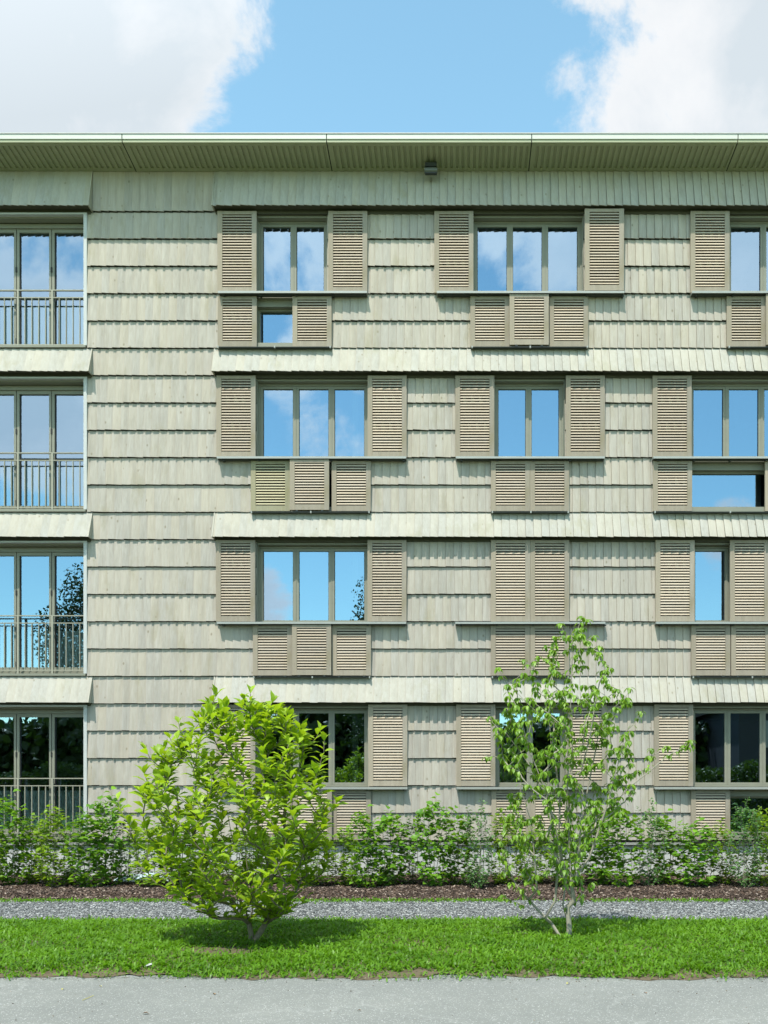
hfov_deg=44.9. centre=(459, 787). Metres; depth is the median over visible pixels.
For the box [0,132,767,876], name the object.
apartment building
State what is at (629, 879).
hedge shrub
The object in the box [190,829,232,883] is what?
hedge shrub
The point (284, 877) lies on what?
hedge shrub
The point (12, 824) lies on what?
hedge shrub
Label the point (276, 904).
magnolia tree
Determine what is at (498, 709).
window
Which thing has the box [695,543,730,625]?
window
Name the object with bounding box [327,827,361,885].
hedge shrub
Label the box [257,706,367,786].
window
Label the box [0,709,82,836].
balcony door
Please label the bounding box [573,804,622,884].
hedge shrub
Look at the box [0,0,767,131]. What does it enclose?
sky
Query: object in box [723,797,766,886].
hedge shrub
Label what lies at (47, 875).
hedge shrub
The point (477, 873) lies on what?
seedling
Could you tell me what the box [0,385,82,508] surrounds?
balcony door
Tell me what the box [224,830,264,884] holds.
hedge shrub
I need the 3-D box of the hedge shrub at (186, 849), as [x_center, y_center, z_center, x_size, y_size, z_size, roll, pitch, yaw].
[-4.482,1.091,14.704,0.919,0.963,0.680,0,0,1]
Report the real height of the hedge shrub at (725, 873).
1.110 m
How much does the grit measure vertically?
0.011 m
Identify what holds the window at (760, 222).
in the apartment building
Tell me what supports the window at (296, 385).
in the apartment building
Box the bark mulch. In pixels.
[0,873,767,901]
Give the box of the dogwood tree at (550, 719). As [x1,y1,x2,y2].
[481,616,696,935]
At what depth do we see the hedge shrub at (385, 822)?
14.49 m
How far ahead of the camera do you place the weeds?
12.84 m
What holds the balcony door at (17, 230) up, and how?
in the apartment building
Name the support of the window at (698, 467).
in the apartment building
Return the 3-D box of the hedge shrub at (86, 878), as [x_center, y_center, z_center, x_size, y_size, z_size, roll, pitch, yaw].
[-5.772,0.917,14.315,0.925,1.336,0.681,0,0,7]
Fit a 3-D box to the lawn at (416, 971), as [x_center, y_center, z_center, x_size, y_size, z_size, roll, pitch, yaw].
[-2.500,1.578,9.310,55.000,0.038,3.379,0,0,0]
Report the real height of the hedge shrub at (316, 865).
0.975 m
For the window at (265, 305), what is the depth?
16.12 m
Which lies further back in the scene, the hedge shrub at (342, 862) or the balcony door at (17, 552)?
the balcony door at (17, 552)
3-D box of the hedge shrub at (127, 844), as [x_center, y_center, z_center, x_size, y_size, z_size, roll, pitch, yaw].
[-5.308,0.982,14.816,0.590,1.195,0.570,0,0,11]
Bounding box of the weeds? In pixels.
[0,895,767,981]
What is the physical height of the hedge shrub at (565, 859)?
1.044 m
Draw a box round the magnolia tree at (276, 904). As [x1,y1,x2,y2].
[108,684,347,942]
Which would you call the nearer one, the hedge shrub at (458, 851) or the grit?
the grit
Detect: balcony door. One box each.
[0,224,82,343]
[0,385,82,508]
[0,547,82,672]
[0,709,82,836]
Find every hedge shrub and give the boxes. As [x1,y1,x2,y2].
[0,789,37,884]
[0,825,10,880]
[8,812,58,883]
[30,804,71,886]
[55,823,94,883]
[57,804,112,886]
[80,786,130,885]
[111,812,145,883]
[126,821,169,886]
[150,826,201,884]
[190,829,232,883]
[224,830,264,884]
[252,828,299,883]
[294,832,334,884]
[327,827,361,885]
[342,804,390,887]
[359,805,414,885]
[389,814,429,883]
[403,792,457,885]
[433,805,479,884]
[460,800,494,887]
[483,813,523,884]
[514,823,553,882]
[544,822,590,886]
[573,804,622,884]
[595,797,650,886]
[629,798,668,884]
[642,808,688,884]
[671,816,725,885]
[703,817,741,883]
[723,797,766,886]
[740,806,767,886]
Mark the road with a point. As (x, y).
(130, 999)
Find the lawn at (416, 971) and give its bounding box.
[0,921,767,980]
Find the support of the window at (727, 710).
in the apartment building
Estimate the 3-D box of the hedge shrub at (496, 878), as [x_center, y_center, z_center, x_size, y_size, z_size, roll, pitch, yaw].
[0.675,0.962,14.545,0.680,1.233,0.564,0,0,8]
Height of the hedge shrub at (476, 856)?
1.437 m
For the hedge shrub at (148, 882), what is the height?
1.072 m
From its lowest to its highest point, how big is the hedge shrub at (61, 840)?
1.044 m
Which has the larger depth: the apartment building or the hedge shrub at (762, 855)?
the apartment building
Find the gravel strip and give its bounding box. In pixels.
[0,900,767,920]
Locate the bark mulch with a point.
(134, 888)
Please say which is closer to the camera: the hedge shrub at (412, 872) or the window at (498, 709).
the hedge shrub at (412, 872)
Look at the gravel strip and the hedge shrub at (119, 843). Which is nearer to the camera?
the gravel strip
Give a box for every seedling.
[60,868,76,884]
[470,865,484,880]
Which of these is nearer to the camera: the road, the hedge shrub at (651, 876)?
the road
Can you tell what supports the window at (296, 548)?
in the apartment building
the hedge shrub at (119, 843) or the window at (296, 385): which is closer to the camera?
the hedge shrub at (119, 843)
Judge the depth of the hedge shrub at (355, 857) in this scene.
14.24 m
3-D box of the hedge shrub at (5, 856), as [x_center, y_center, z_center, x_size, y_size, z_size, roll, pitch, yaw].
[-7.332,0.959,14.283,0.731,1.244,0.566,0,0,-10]
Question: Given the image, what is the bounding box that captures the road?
[0,973,767,1023]
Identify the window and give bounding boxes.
[257,215,327,346]
[257,379,367,511]
[257,543,366,675]
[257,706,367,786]
[473,215,582,346]
[494,379,564,455]
[495,706,565,786]
[692,379,767,511]
[693,706,767,839]
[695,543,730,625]
[730,215,767,346]
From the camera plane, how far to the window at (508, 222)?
16.13 m
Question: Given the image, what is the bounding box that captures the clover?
[0,917,767,977]
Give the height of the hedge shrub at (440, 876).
1.525 m
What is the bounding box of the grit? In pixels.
[3,975,764,1023]
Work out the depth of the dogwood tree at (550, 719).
9.69 m
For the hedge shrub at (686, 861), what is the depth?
14.37 m
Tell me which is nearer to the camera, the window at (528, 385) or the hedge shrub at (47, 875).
the hedge shrub at (47, 875)

